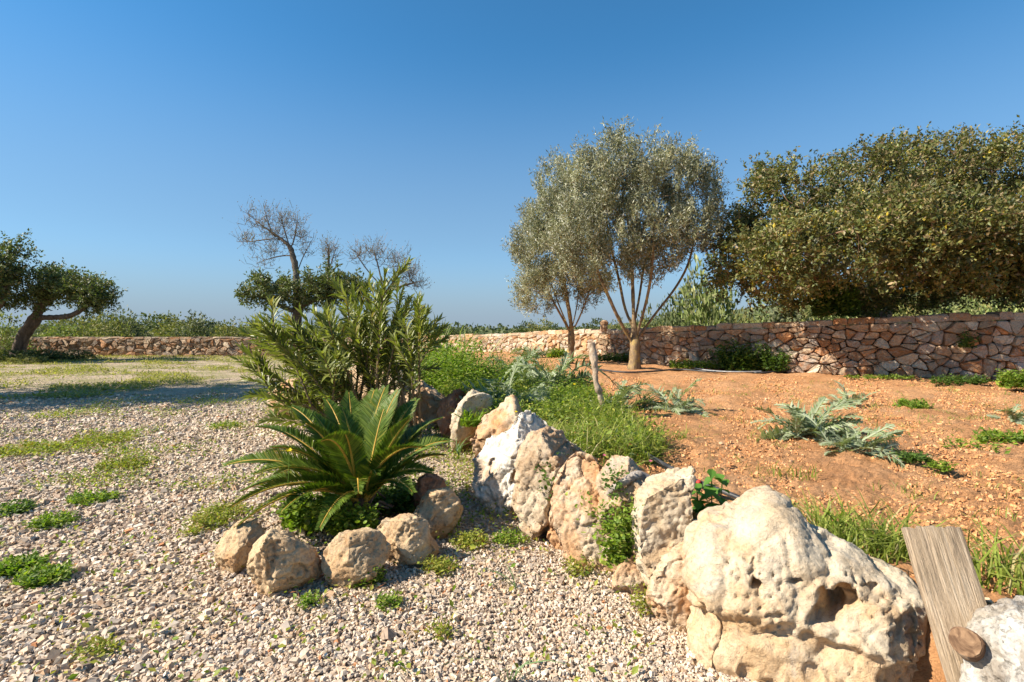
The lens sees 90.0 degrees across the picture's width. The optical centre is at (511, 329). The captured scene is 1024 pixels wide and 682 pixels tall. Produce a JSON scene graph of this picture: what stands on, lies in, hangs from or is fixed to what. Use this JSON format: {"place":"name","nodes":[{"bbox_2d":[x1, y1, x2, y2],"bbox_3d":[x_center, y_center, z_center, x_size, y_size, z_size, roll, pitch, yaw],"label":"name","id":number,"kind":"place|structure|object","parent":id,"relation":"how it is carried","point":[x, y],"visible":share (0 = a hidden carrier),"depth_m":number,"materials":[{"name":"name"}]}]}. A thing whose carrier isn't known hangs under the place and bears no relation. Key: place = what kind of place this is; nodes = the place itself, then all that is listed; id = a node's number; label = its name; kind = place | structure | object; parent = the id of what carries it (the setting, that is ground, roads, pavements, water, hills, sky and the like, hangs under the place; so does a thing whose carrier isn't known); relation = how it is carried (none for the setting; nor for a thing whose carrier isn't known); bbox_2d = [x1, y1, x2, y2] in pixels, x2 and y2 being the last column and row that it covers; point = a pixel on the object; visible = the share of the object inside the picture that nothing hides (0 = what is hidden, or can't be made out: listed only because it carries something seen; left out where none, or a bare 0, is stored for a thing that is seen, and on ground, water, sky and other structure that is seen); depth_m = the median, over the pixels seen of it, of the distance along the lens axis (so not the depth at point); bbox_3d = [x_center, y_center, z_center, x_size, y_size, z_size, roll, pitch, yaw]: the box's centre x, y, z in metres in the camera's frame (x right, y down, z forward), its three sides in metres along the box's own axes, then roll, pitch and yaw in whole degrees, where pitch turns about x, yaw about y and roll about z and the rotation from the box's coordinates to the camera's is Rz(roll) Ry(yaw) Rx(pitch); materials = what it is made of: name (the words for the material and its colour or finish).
{"place":"outdoors","nodes":[
{"label":"outdoors","id":0,"kind":"place"},
{"bbox_2d":[0,392,756,681],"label":"gravel","id":1,"kind":"structure","parent":0,"point":[25,640],"depth_m":2.82,"materials":[{"name":"gravel"}]},
{"bbox_2d":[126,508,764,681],"bbox_3d":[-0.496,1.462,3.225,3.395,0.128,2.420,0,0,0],"label":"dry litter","id":2,"kind":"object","parent":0,"point":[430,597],"visible":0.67,"depth_m":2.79,"materials":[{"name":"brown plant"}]},
{"bbox_2d":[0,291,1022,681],"bbox_3d":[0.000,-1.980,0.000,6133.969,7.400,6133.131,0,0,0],"label":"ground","id":3,"kind":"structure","parent":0,"point":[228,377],"depth_m":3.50,"materials":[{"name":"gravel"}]},
{"bbox_2d":[0,308,40,355],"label":"shrub","id":4,"kind":"object","parent":3,"relation":"on","point":[6,342],"visible":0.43,"depth_m":26.82,"materials":[{"name":"green plant"}]},
{"bbox_2d":[0,497,42,516],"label":"weed patch","id":5,"kind":"object","parent":3,"relation":"on","point":[13,506],"visible":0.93,"depth_m":4.19,"materials":[{"name":"green plant"}]},
{"bbox_2d":[0,228,44,354],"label":"evergreen tree","id":6,"kind":"object","parent":3,"relation":"on","point":[10,278],"visible":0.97,"depth_m":23.15,"materials":[{"name":"green plant"}]},
{"bbox_2d":[0,547,50,578],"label":"weed patch","id":7,"kind":"object","parent":3,"relation":"on","point":[20,562],"visible":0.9,"depth_m":3.19,"materials":[{"name":"green plant"}]},
{"bbox_2d":[0,437,65,457],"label":"weed patch","id":8,"kind":"object","parent":3,"relation":"on","point":[29,443],"visible":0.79,"depth_m":6.29,"materials":[{"name":"green plant"}]},
{"bbox_2d":[9,557,78,589],"bbox_3d":[-2.811,1.475,3.075,0.315,0.141,0.323,0,0,-41],"label":"weed patch","id":9,"kind":"object","parent":3,"relation":"on","point":[43,575],"visible":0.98,"depth_m":3.04,"materials":[{"name":"green plant"}]},
{"bbox_2d":[22,507,80,531],"bbox_3d":[-3.521,1.468,3.921,0.343,0.117,0.346,0,0,43],"label":"weed patch","id":10,"kind":"object","parent":3,"relation":"on","point":[52,520],"visible":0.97,"depth_m":3.91,"materials":[{"name":"green plant"}]},
{"bbox_2d":[34,320,95,336],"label":"shrub","id":11,"kind":"object","parent":3,"relation":"on","point":[53,328],"visible":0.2,"depth_m":30.57,"materials":[{"name":"green plant"}]},
{"bbox_2d":[5,257,127,355],"bbox_3d":[-21.687,-0.971,24.555,6.331,5.236,3.566,0,0,0],"label":"evergreen tree","id":12,"kind":"object","parent":3,"relation":"on","point":[87,292],"visible":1,"depth_m":24.01,"materials":[{"name":"green plant"}]},
{"bbox_2d":[63,488,120,505],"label":"weed patch","id":13,"kind":"object","parent":3,"relation":"on","point":[77,497],"visible":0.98,"depth_m":4.46,"materials":[{"name":"green plant"}]},
{"bbox_2d":[71,320,117,336],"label":"shrub","id":14,"kind":"object","parent":3,"relation":"on","point":[87,333],"visible":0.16,"depth_m":30.28,"materials":[{"name":"green plant"}]},
{"bbox_2d":[65,627,126,661],"bbox_3d":[-1.942,1.468,2.382,0.244,0.094,0.212,0,0,39],"label":"weed patch","id":15,"kind":"object","parent":3,"relation":"on","point":[100,641],"visible":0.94,"depth_m":2.37,"materials":[{"name":"green plant"}]},
{"bbox_2d":[65,428,137,444],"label":"weed patch","id":16,"kind":"object","parent":3,"relation":"on","point":[76,437],"visible":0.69,"depth_m":6.83,"materials":[{"name":"green plant"}]},
{"bbox_2d":[86,310,140,336],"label":"shrub","id":17,"kind":"object","parent":3,"relation":"on","point":[120,329],"visible":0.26,"depth_m":33.38,"materials":[{"name":"green plant"}]},
{"bbox_2d":[93,454,152,469],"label":"weed patch","id":18,"kind":"object","parent":3,"relation":"on","point":[120,460],"visible":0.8,"depth_m":5.57,"materials":[{"name":"green plant"}]},
{"bbox_2d":[101,305,159,336],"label":"shrub","id":19,"kind":"object","parent":3,"relation":"on","point":[135,326],"visible":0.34,"depth_m":42.41,"materials":[{"name":"green plant"}]},
{"bbox_2d":[148,315,192,336],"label":"shrub","id":20,"kind":"object","parent":3,"relation":"on","point":[158,333],"visible":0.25,"depth_m":47.02,"materials":[{"name":"green plant"}]},
{"bbox_2d":[0,354,353,398],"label":"rough grass","id":21,"kind":"structure","parent":3,"relation":"on","point":[142,378],"depth_m":16.53,"materials":[{"name":"green plant"}]},
{"bbox_2d":[165,310,217,336],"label":"shrub","id":22,"kind":"object","parent":3,"relation":"on","point":[194,326],"visible":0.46,"depth_m":40.23,"materials":[{"name":"green plant"}]},
{"bbox_2d":[0,336,384,356],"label":"dry stone wall","id":23,"kind":"structure","parent":3,"relation":"on","point":[166,346],"depth_m":28.33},
{"bbox_2d":[177,494,251,537],"bbox_3d":[-2.325,1.439,3.993,0.461,0.162,0.677,0,0,21],"label":"weed patch","id":24,"kind":"object","parent":3,"relation":"on","point":[206,516],"visible":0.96,"depth_m":3.95,"materials":[{"name":"green plant"}]},
{"bbox_2d":[204,316,248,336],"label":"shrub","id":25,"kind":"object","parent":3,"relation":"on","point":[225,327],"visible":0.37,"depth_m":38.67,"materials":[{"name":"green plant"}]},
{"bbox_2d":[214,518,264,573],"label":"limestone rock","id":26,"kind":"object","parent":3,"relation":"on","point":[234,546],"visible":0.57,"depth_m":3.18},
{"bbox_2d":[229,195,323,298],"bbox_3d":[-14.806,-3.249,31.989,5.943,10.099,3.367,0,0,0],"label":"bare tree","id":27,"kind":"object","parent":3,"relation":"on","point":[293,259],"visible":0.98,"depth_m":31.94,"materials":[{"name":"grey plant"}]},
{"bbox_2d":[246,527,322,595],"bbox_3d":[-1.334,1.368,2.988,0.403,0.410,0.283,0,0,0],"label":"limestone rock","id":28,"kind":"object","parent":3,"relation":"on","point":[280,559],"visible":0.94,"depth_m":2.91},
{"bbox_2d":[233,254,373,334],"bbox_3d":[-12.492,-1.398,31.285,8.423,6.283,4.995,0,0,0],"label":"evergreen tree","id":29,"kind":"object","parent":3,"relation":"on","point":[320,289],"visible":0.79,"depth_m":30.37,"materials":[{"name":"green plant"}]},
{"bbox_2d":[271,488,352,535],"bbox_3d":[-1.442,1.350,3.844,0.650,0.269,0.572,0,0,0],"label":"clover patch","id":30,"kind":"object","parent":3,"relation":"on","point":[294,515],"visible":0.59,"depth_m":3.71,"materials":[{"name":"green plant"}]},
{"bbox_2d":[0,355,654,681],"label":"ground weeds","id":31,"kind":"object","parent":3,"relation":"on","point":[323,616],"visible":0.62,"depth_m":4.92,"materials":[{"name":"green plant"}]},
{"bbox_2d":[0,314,669,335],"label":"scrub","id":32,"kind":"object","parent":3,"relation":"on","point":[500,329],"visible":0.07,"depth_m":109.23,"materials":[{"name":"green plant"}]},
{"bbox_2d":[219,384,453,530],"bbox_3d":[-1.380,1.053,4.159,1.726,1.113,1.715,0,0,-24],"label":"cycad","id":33,"kind":"object","parent":3,"relation":"on","point":[358,453],"visible":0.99,"depth_m":3.83,"materials":[{"name":"green plant"}]},
{"bbox_2d":[228,255,453,441],"bbox_3d":[-2.432,0.302,6.982,3.271,2.474,2.284,0,0,0],"label":"oleander shrub","id":34,"kind":"object","parent":3,"relation":"on","point":[331,372],"visible":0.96,"depth_m":6.69,"materials":[{"name":"green plant"}]},
{"bbox_2d":[311,501,382,535],"bbox_3d":[-1.125,1.347,3.603,0.440,0.253,0.345,0,0,24],"label":"clover patch","id":35,"kind":"object","parent":3,"relation":"on","point":[358,517],"visible":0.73,"depth_m":3.56,"materials":[{"name":"green plant"}]},
{"bbox_2d":[321,527,390,589],"bbox_3d":[-0.941,1.380,3.080,0.387,0.337,0.275,0,0,0],"label":"limestone rock","id":36,"kind":"object","parent":3,"relation":"on","point":[355,556],"visible":0.94,"depth_m":3.01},
{"bbox_2d":[342,234,434,320],"bbox_3d":[-8.080,-2.249,32.998,6.258,8.212,3.066,0,0,0],"label":"bare tree","id":37,"kind":"object","parent":3,"relation":"on","point":[375,254],"visible":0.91,"depth_m":32.94,"materials":[{"name":"grey plant"}]},
{"bbox_2d":[374,589,408,611],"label":"weed patch","id":38,"kind":"object","parent":3,"relation":"on","point":[389,599],"visible":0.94,"depth_m":2.78,"materials":[{"name":"green plant"}]},
{"bbox_2d":[371,478,418,515],"bbox_3d":[-0.919,1.377,4.216,0.681,0.215,0.636,0,0,0],"label":"clover patch","id":39,"kind":"object","parent":3,"relation":"on","point":[399,499],"visible":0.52,"depth_m":4.05,"materials":[{"name":"green plant"}]},
{"bbox_2d":[375,513,439,566],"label":"limestone rock","id":40,"kind":"object","parent":3,"relation":"on","point":[410,539],"visible":0.79,"depth_m":3.28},
{"bbox_2d":[400,380,445,429],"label":"limestone rock","id":41,"kind":"object","parent":3,"relation":"on","point":[431,397],"visible":0.44,"depth_m":7.64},
{"bbox_2d":[412,473,445,506],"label":"limestone rock","id":42,"kind":"object","parent":3,"relation":"on","point":[426,482],"visible":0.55,"depth_m":4.08,"materials":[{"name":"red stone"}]},
{"bbox_2d":[413,487,463,539],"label":"limestone rock","id":43,"kind":"object","parent":3,"relation":"on","point":[440,510],"visible":0.77,"depth_m":3.67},
{"bbox_2d":[423,616,458,641],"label":"weed patch","id":44,"kind":"object","parent":3,"relation":"on","point":[442,630],"visible":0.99,"depth_m":2.51,"materials":[{"name":"green plant"}]},
{"bbox_2d":[419,554,469,576],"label":"weed patch","id":45,"kind":"object","parent":3,"relation":"on","point":[442,566],"visible":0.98,"depth_m":3.19,"materials":[{"name":"green plant"}]},
{"bbox_2d":[437,389,465,438],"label":"limestone rock","id":46,"kind":"object","parent":3,"relation":"on","point":[448,404],"visible":0.59,"depth_m":6.93,"materials":[{"name":"red stone"}]},
{"bbox_2d":[448,528,493,552],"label":"weed patch","id":47,"kind":"object","parent":3,"relation":"on","point":[462,539],"visible":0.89,"depth_m":3.56,"materials":[{"name":"green plant"}]},
{"bbox_2d":[450,389,492,452],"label":"limestone rock","id":48,"kind":"object","parent":3,"relation":"on","point":[472,398],"visible":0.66,"depth_m":6.17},
{"bbox_2d":[450,407,488,426],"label":"leaf tuft","id":49,"kind":"object","parent":48,"relation":"on","point":[470,420],"visible":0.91,"depth_m":6.02,"materials":[{"name":"green plant"}]},
{"bbox_2d":[470,395,521,457],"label":"limestone rock","id":50,"kind":"object","parent":3,"relation":"on","point":[497,421],"visible":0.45,"depth_m":5.29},
{"bbox_2d":[486,524,530,547],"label":"weed patch","id":51,"kind":"object","parent":3,"relation":"on","point":[510,534],"visible":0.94,"depth_m":3.60,"materials":[{"name":"green plant"}]},
{"bbox_2d":[400,329,617,358],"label":"dry stone wall","id":52,"kind":"structure","parent":3,"relation":"on","point":[551,339],"depth_m":21.68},
{"bbox_2d":[472,410,547,518],"bbox_3d":[-0.032,1.138,4.385,0.635,0.876,0.551,0,0,25],"label":"limestone rock","id":53,"kind":"object","parent":3,"relation":"on","point":[494,472],"visible":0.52,"depth_m":4.22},
{"bbox_2d":[511,426,570,539],"bbox_3d":[0.237,1.169,3.830,0.437,0.854,0.531,0,0,30],"label":"limestone rock","id":54,"kind":"object","parent":3,"relation":"on","point":[536,448],"visible":0.68,"depth_m":3.69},
{"bbox_2d":[557,554,597,579],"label":"weed patch","id":55,"kind":"object","parent":3,"relation":"on","point":[577,566],"visible":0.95,"depth_m":3.14,"materials":[{"name":"green plant"}]},
{"bbox_2d":[550,451,629,573],"bbox_3d":[0.547,1.221,3.374,0.550,0.806,0.357,0,0,33],"label":"limestone rock","id":56,"kind":"object","parent":3,"relation":"on","point":[577,472],"visible":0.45,"depth_m":3.31,"materials":[{"name":"stone"}]},
{"bbox_2d":[596,455,643,529],"bbox_3d":[0.722,1.047,3.276,0.352,0.468,0.346,0,0,35],"label":"limestone rock","id":57,"kind":"object","parent":56,"relation":"on","point":[628,463],"visible":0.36,"depth_m":3.21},
{"bbox_2d":[606,470,649,496],"bbox_3d":[0.730,0.960,3.174,0.286,0.162,0.085,0,0,-9],"label":"dead root","id":58,"kind":"object","parent":57,"relation":"on","point":[631,477],"visible":0.7,"depth_m":3.15,"materials":[{"name":"grey wood"}]},
{"bbox_2d":[612,555,644,593],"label":"limestone rock","id":59,"kind":"object","parent":3,"relation":"on","point":[627,573],"visible":0.62,"depth_m":2.91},
{"bbox_2d":[565,490,646,569],"bbox_3d":[0.633,1.178,3.006,0.552,0.457,0.494,0,0,-19],"label":"trailing herb","id":60,"kind":"object","parent":59,"relation":"on","point":[617,544],"visible":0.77,"depth_m":3.00,"materials":[{"name":"green plant"}]},
{"bbox_2d":[622,583,652,618],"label":"weed patch","id":61,"kind":"object","parent":3,"relation":"on","point":[642,603],"visible":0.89,"depth_m":2.71,"materials":[{"name":"green plant"}]},
{"bbox_2d":[630,466,695,588],"bbox_3d":[0.862,1.188,2.930,0.362,0.802,0.302,0,0,0],"label":"limestone rock","id":62,"kind":"object","parent":3,"relation":"on","point":[665,510],"visible":0.68,"depth_m":2.82,"materials":[{"name":"stone"}]},
{"bbox_2d":[646,540,691,634],"bbox_3d":[0.845,1.332,2.636,0.311,0.472,0.232,0,0,0],"label":"limestone rock","id":63,"kind":"object","parent":3,"relation":"on","point":[668,601],"visible":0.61,"depth_m":2.57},
{"bbox_2d":[653,292,689,326],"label":"shrub","id":64,"kind":"object","parent":3,"relation":"on","point":[677,321],"visible":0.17,"depth_m":24.89,"materials":[{"name":"green plant"}]},
{"bbox_2d":[662,261,721,325],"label":"shrub","id":65,"kind":"object","parent":3,"relation":"on","point":[692,272],"visible":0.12,"depth_m":29.87,"materials":[{"name":"green plant"}]},
{"bbox_2d":[675,246,743,325],"bbox_3d":[7.894,-0.832,20.539,2.944,5.830,3.228,0,0,3],"label":"shrub","id":66,"kind":"object","parent":3,"relation":"on","point":[706,311],"visible":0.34,"depth_m":20.12,"materials":[{"name":"green plant"}]},
{"bbox_2d":[682,485,928,681],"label":"limestone rock","id":67,"kind":"object","parent":3,"relation":"on","point":[781,588],"visible":0.9,"depth_m":2.20,"materials":[{"name":"stone"}]},
{"bbox_2d":[696,114,1023,327],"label":"evergreen tree","id":68,"kind":"object","parent":3,"relation":"on","point":[940,235],"visible":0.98,"depth_m":11.83,"materials":[{"name":"green plant"}]},
{"bbox_2d":[901,525,986,681],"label":"wooden plank","id":69,"kind":"object","parent":3,"relation":"on","point":[948,584],"visible":0.71,"depth_m":1.96,"materials":[{"name":"wood"}]},
{"bbox_2d":[954,292,1022,314],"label":"shrub","id":70,"kind":"object","parent":3,"relation":"on","point":[975,310],"visible":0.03,"depth_m":22.19,"materials":[{"name":"green plant"}]},
{"bbox_2d":[959,595,1023,681],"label":"limestone rock","id":71,"kind":"object","parent":3,"relation":"on","point":[997,627],"visible":0.79,"depth_m":1.73,"materials":[{"name":"stone"}]},
{"bbox_2d":[948,626,985,661],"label":"cut branch","id":72,"kind":"object","parent":71,"relation":"on","point":[967,644],"visible":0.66,"depth_m":1.75,"materials":[{"name":"brown plant"}]},
{"bbox_2d":[0,0,1023,328],"label":"sky","id":73,"kind":"structure","parent":0,"point":[133,133],"materials":[{"name":"blue"}]},
{"bbox_2d":[372,350,1023,681],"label":"garden soil","id":74,"kind":"structure","parent":0,"point":[856,470],"depth_m":4.90,"materials":[{"name":"soil"}]},
{"bbox_2d":[407,328,525,394],"bbox_3d":[-1.042,0.584,9.565,2.974,1.249,3.306,0,0,0],"label":"leafy bush","id":75,"kind":"object","parent":74,"relation":"on","point":[457,361],"visible":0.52,"depth_m":9.24,"materials":[{"name":"green plant"}]},
{"bbox_2d":[458,356,553,407],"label":"cardoon plant","id":76,"kind":"object","parent":74,"relation":"on","point":[535,393],"visible":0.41,"depth_m":7.15,"materials":[{"name":"green plant"}]},
{"bbox_2d":[469,345,559,388],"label":"leafy bush","id":77,"kind":"object","parent":74,"relation":"on","point":[536,367],"visible":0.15,"depth_m":10.52,"materials":[{"name":"green plant"}]},
{"bbox_2d":[423,362,688,468],"bbox_3d":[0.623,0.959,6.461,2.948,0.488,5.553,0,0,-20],"label":"grass","id":78,"kind":"structure","parent":74,"relation":"on","point":[562,425],"depth_m":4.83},
{"bbox_2d":[500,144,614,363],"bbox_3d":[1.491,-2.378,16.493,3.849,7.093,4.208,0,0,0],"label":"olive tree","id":79,"kind":"object","parent":74,"relation":"on","point":[540,277],"visible":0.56,"depth_m":16.03,"materials":[{"name":"green plant"}]},
{"bbox_2d":[504,350,618,394],"bbox_3d":[0.697,0.998,8.437,1.936,1.329,1.568,0,0,25],"label":"cardoon plant","id":80,"kind":"object","parent":74,"relation":"on","point":[561,368],"visible":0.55,"depth_m":8.33,"materials":[{"name":"green plant"}]},
{"bbox_2d":[519,374,605,409],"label":"leafy bush","id":81,"kind":"object","parent":74,"relation":"on","point":[576,387],"visible":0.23,"depth_m":7.52,"materials":[{"name":"green plant"}]},
{"bbox_2d":[588,342,604,408],"bbox_3d":[1.093,0.706,6.473,0.269,1.085,0.145,0,0,0],"label":"wooden post","id":82,"kind":"object","parent":74,"relation":"on","point":[593,355],"visible":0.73,"depth_m":6.43,"materials":[{"name":"grey wood"}]},
{"bbox_2d":[590,380,663,415],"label":"cardoon plant","id":83,"kind":"object","parent":74,"relation":"on","point":[624,391],"visible":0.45,"depth_m":7.18,"materials":[{"name":"green plant"}]},
{"bbox_2d":[540,113,737,369],"bbox_3d":[3.467,-2.281,13.836,5.409,6.908,3.950,0,0,0],"label":"olive tree","id":84,"kind":"object","parent":74,"relation":"on","point":[677,220],"visible":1,"depth_m":13.35,"materials":[{"name":"green plant"}]},
{"bbox_2d":[628,378,709,416],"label":"cardoon plant","id":85,"kind":"object","parent":74,"relation":"on","point":[677,407],"visible":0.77,"depth_m":7.16,"materials":[{"name":"green plant"}]},
{"bbox_2d":[669,358,719,369],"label":"low shrub","id":86,"kind":"object","parent":74,"relation":"on","point":[689,364],"visible":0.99,"depth_m":13.91,"materials":[{"name":"green plant"}]},
{"bbox_2d":[691,469,729,512],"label":"nettle plant","id":87,"kind":"object","parent":74,"relation":"on","point":[711,491],"visible":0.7,"depth_m":3.08,"materials":[{"name":"green plant"}]},
{"bbox_2d":[708,336,777,370],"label":"bush","id":88,"kind":"object","parent":74,"relation":"on","point":[729,361],"visible":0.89,"depth_m":13.51,"materials":[{"name":"green plant"}]},
{"bbox_2d":[753,346,792,371],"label":"bush","id":89,"kind":"object","parent":74,"relation":"on","point":[771,362],"visible":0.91,"depth_m":13.14,"materials":[{"name":"green plant"}]},
{"bbox_2d":[531,376,1023,604],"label":"soil clods","id":90,"kind":"object","parent":74,"relation":"on","point":[1014,494],"visible":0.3,"depth_m":4.58,"materials":[{"name":"soil"}]},
{"bbox_2d":[574,378,1023,587],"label":"dry stalks","id":91,"kind":"object","parent":74,"relation":"on","point":[862,454],"visible":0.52,"depth_m":4.16,"materials":[{"name":"beige plant"}]},
{"bbox_2d":[583,379,1023,521],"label":"soil sprigs","id":92,"kind":"object","parent":74,"relation":"on","point":[1005,392],"visible":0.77,"depth_m":6.05,"materials":[{"name":"green plant"}]},
{"bbox_2d":[750,395,865,441],"bbox_3d":[3.094,1.031,5.378,1.330,0.730,1.086,0,0,0],"label":"cardoon plant","id":93,"kind":"object","parent":74,"relation":"on","point":[823,420],"visible":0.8,"depth_m":5.29,"materials":[{"name":"green plant"}]},
{"bbox_2d":[607,312,1023,380],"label":"dry stone wall","id":94,"kind":"structure","parent":74,"relation":"on","point":[922,346],"depth_m":12.23,"materials":[{"name":"stone"}]},
{"bbox_2d":[807,286,872,317],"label":"bush","id":95,"kind":"object","parent":94,"relation":"on","point":[845,304],"visible":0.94,"depth_m":12.72,"materials":[{"name":"green plant"}]},
{"bbox_2d":[821,380,877,405],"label":"cardoon plant","id":96,"kind":"object","parent":74,"relation":"on","point":[844,392],"visible":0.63,"depth_m":7.56,"materials":[{"name":"green plant"}]},
{"bbox_2d":[795,413,905,469],"bbox_3d":[3.157,1.121,4.839,0.924,0.548,0.872,0,0,33],"label":"cardoon plant","id":97,"kind":"object","parent":74,"relation":"on","point":[860,444],"visible":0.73,"depth_m":4.77,"materials":[{"name":"green plant"}]},
{"bbox_2d":[786,486,986,564],"bbox_3d":[1.849,0.997,2.649,0.951,0.292,0.973,0,0,21],"label":"grass clump","id":98,"kind":"object","parent":74,"relation":"on","point":[864,531],"visible":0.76,"depth_m":2.63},
{"bbox_2d":[891,448,937,463],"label":"weed patch","id":99,"kind":"object","parent":74,"relation":"on","point":[911,456],"visible":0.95,"depth_m":4.34,"materials":[{"name":"green plant"}]},
{"bbox_2d":[885,508,1023,595],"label":"grass clump","id":100,"kind":"object","parent":74,"relation":"on","point":[1004,574],"visible":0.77,"depth_m":2.29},
{"bbox_2d":[929,373,993,385],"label":"low shrub","id":101,"kind":"object","parent":74,"relation":"on","point":[960,380],"visible":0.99,"depth_m":10.27,"materials":[{"name":"green plant"}]},
{"bbox_2d":[939,434,1010,453],"bbox_3d":[4.410,1.087,4.889,0.524,0.117,0.412,0,0,44],"label":"weed patch","id":102,"kind":"object","parent":74,"relation":"on","point":[975,445],"visible":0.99,"depth_m":4.88,"materials":[{"name":"green plant"}]},
{"bbox_2d":[971,426,1023,443],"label":"weed patch","id":103,"kind":"object","parent":74,"relation":"on","point":[1003,436],"visible":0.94,"depth_m":5.03,"materials":[{"name":"green plant"}]},
{"bbox_2d":[986,403,1023,424],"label":"cardoon plant","id":104,"kind":"object","parent":74,"relation":"on","point":[1013,416],"visible":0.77,"depth_m":6.31,"materials":[{"name":"green plant"}]},
{"bbox_2d":[993,368,1023,389],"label":"bush","id":105,"kind":"object","parent":74,"relation":"on","point":[1009,380],"visible":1,"depth_m":9.44,"materials":[{"name":"green plant"}]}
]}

